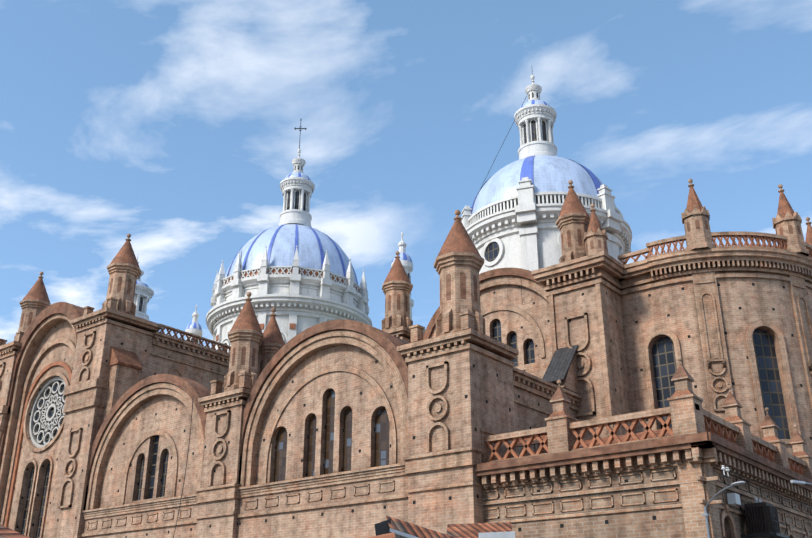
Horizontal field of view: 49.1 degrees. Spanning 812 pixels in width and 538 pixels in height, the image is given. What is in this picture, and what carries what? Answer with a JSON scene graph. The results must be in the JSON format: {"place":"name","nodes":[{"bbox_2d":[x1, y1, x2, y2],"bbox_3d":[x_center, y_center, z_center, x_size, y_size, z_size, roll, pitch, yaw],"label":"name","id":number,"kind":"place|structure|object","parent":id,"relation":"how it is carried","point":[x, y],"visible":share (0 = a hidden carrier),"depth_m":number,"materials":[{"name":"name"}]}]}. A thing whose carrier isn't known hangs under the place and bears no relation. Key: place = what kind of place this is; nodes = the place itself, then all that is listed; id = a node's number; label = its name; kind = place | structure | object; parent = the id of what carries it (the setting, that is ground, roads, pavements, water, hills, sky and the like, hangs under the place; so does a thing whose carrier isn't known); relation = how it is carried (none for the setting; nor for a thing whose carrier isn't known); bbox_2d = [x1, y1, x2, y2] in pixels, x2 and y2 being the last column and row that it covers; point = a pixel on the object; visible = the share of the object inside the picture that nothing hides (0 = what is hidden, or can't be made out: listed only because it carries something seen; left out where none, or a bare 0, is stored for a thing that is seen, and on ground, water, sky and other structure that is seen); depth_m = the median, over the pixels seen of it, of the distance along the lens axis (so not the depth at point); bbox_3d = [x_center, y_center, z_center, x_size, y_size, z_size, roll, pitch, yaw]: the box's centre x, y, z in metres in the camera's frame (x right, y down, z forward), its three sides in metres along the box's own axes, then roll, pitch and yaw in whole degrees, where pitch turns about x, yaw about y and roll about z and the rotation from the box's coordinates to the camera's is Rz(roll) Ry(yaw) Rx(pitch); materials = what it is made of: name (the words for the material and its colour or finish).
{"place":"outdoors","nodes":[
{"label":"outdoors","id":0,"kind":"place"},
{"bbox_2d":[0,0,811,347],"label":"sky","id":1,"kind":"structure","parent":0,"point":[169,125],"materials":[{"name":"blue"}]},
{"bbox_2d":[480,285,552,373],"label":"arched wall","id":2,"kind":"structure","parent":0,"point":[535,306],"depth_m":61.61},
{"bbox_2d":[493,320,534,366],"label":"arched windows","id":3,"kind":"structure","parent":2,"relation":"in","point":[530,354],"depth_m":61.77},
{"bbox_2d":[549,277,631,439],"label":"buttress","id":4,"kind":"structure","parent":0,"point":[575,302],"depth_m":54.43,"materials":[{"name":"brown brick"}]},
{"bbox_2d":[484,466,811,537],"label":"wall","id":5,"kind":"structure","parent":0,"point":[663,523],"depth_m":37.46,"materials":[{"name":"brown brick"}]},
{"bbox_2d":[720,504,809,537],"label":"arched openings","id":6,"kind":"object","parent":5,"relation":"in","point":[726,513],"depth_m":36.13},
{"bbox_2d":[620,272,811,455],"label":"apse wall","id":7,"kind":"structure","parent":0,"point":[745,303],"depth_m":53.64,"materials":[{"name":"brown brick"}]},
{"bbox_2d":[652,329,789,438],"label":"arched windows","id":8,"kind":"structure","parent":7,"relation":"in","point":[664,359],"depth_m":53.05,"materials":[{"name":"glass"}]},
{"bbox_2d":[790,480,811,484],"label":"street lamp","id":9,"kind":"object","parent":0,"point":[797,482],"visible":1,"depth_m":39.63,"materials":[{"name":"metal"}]},
{"label":"ground","id":10,"kind":"structure","parent":0,"visible":0},
{"bbox_2d":[8,321,75,537],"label":"wall","id":11,"kind":"structure","parent":10,"relation":"on","point":[62,352],"depth_m":67.04,"materials":[{"name":"brick"}]},
{"bbox_2d":[29,377,65,447],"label":"rose window","id":12,"kind":"structure","parent":11,"relation":"attached to","point":[45,419],"depth_m":68.03,"materials":[{"name":"white stone"}]},
{"bbox_2d":[0,323,516,537],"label":"facade wall","id":13,"kind":"structure","parent":10,"relation":"on","point":[478,393],"depth_m":46.15,"materials":[{"name":"brick"}]},
{"bbox_2d":[99,395,198,507],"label":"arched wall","id":14,"kind":"structure","parent":13,"relation":"attached to","point":[170,415],"depth_m":57.72,"materials":[{"name":"brick"}]},
{"bbox_2d":[21,381,389,537],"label":"side window glass","id":15,"kind":"object","parent":13,"relation":"attached to","point":[382,425],"visible":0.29,"depth_m":49.46,"materials":[{"name":"black glass"}]},
{"bbox_2d":[0,302,518,537],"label":"wall trim","id":16,"kind":"structure","parent":13,"relation":"attached to","point":[121,395],"depth_m":53.13,"materials":[{"name":"stone"}]},
{"bbox_2d":[0,210,485,394],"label":"turrets","id":17,"kind":"object","parent":16,"relation":"on","point":[459,262],"visible":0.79,"depth_m":54.61,"materials":[{"name":"brick"}]},
{"bbox_2d":[256,345,400,484],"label":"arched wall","id":18,"kind":"structure","parent":13,"relation":"attached to","point":[359,396],"depth_m":48.94,"materials":[{"name":"brick"}]},
{"bbox_2d":[385,326,410,342],"bbox_3d":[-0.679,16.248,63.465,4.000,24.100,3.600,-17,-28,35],"label":"cornice","id":19,"kind":"structure","parent":10,"relation":"on","point":[402,332],"depth_m":66.08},
{"bbox_2d":[381,251,412,330],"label":"turret","id":20,"kind":"object","parent":19,"relation":"on","point":[397,286],"visible":0.92,"depth_m":68.62,"materials":[{"name":"brown brick"}]},
{"bbox_2d":[531,371,551,395],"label":"wall","id":21,"kind":"structure","parent":10,"relation":"on","point":[540,374],"depth_m":58.96,"materials":[{"name":"brick"}]},
{"bbox_2d":[134,257,161,332],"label":"dome lantern","id":22,"kind":"object","parent":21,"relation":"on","point":[144,293],"visible":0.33,"depth_m":105.91,"materials":[{"name":"white paint"}]},
{"bbox_2d":[148,344,228,388],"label":"transept wall","id":23,"kind":"structure","parent":21,"relation":"on","point":[158,365],"depth_m":68.73,"materials":[{"name":"brick"}]},
{"bbox_2d":[151,324,258,376],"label":"transept side wall trim","id":24,"kind":"structure","parent":23,"relation":"attached to","point":[193,347],"depth_m":69.47,"materials":[{"name":"brown brick"}]},
{"bbox_2d":[206,119,371,353],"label":"dome","id":25,"kind":"structure","parent":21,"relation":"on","point":[297,272],"depth_m":83.47,"materials":[{"name":"white paint"}]},
{"bbox_2d":[152,329,425,392],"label":"barrel roofs","id":26,"kind":"structure","parent":21,"relation":"on","point":[404,342],"depth_m":58.48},
{"bbox_2d":[185,232,413,343],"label":"lantern turrets","id":27,"kind":"object","parent":26,"relation":"on","point":[194,327],"visible":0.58,"depth_m":81.17,"materials":[{"name":"white paint"}]},
{"bbox_2d":[461,73,631,273],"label":"dome","id":28,"kind":"structure","parent":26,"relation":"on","point":[509,217],"depth_m":67.41,"materials":[{"name":"white paint"}]},
{"bbox_2d":[423,268,548,357],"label":"arch molding","id":29,"kind":"structure","parent":21,"relation":"on","point":[489,279],"depth_m":62.88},
{"bbox_2d":[513,386,576,454],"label":"aisle wall","id":30,"kind":"structure","parent":10,"relation":"on","point":[526,418],"depth_m":48.86,"materials":[{"name":"brick"}]},
{"bbox_2d":[512,345,581,450],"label":"aisle rear wall trim","id":31,"kind":"structure","parent":30,"relation":"attached to","point":[562,366],"depth_m":52.59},
{"bbox_2d":[474,356,811,537],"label":"sacristy trim","id":32,"kind":"structure","parent":10,"relation":"on","point":[698,445],"depth_m":38.27,"materials":[{"name":"brown stone"}]},
{"bbox_2d":[515,428,671,455],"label":"terrace roof","id":33,"kind":"structure","parent":32,"relation":"on","point":[588,442],"depth_m":43.00,"materials":[{"name":"brick"}]},
{"bbox_2d":[702,481,745,537],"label":"street lamp","id":34,"kind":"object","parent":32,"relation":"attached to","point":[705,514],"visible":1,"depth_m":33.73,"materials":[{"name":"metal"}]},
{"bbox_2d":[719,465,788,537],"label":"pole transformer","id":35,"kind":"object","parent":32,"relation":"attached to","point":[762,520],"visible":0.98,"depth_m":36.70,"materials":[{"name":"grey metal"}]},
{"bbox_2d":[173,96,811,537],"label":"cables and rods","id":36,"kind":"object","parent":35,"relation":"attached to","point":[521,294],"visible":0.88,"depth_m":52.94,"materials":[{"name":"grey metal"}]},
{"bbox_2d":[531,231,811,443],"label":"apse trim","id":37,"kind":"structure","parent":10,"relation":"on","point":[702,265],"depth_m":54.38,"materials":[{"name":"brown brick"}]},
{"bbox_2d":[556,179,811,262],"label":"turrets","id":38,"kind":"object","parent":37,"relation":"on","point":[582,233],"visible":0.62,"depth_m":57.04,"materials":[{"name":"brown brick"}]},
{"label":"street","id":39,"kind":"structure","parent":0,"visible":0},
{"bbox_2d":[0,516,514,537],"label":"houses","id":40,"kind":"structure","parent":39,"relation":"on","point":[390,527],"depth_m":18.54,"materials":[{"name":"tile"}]}
]}

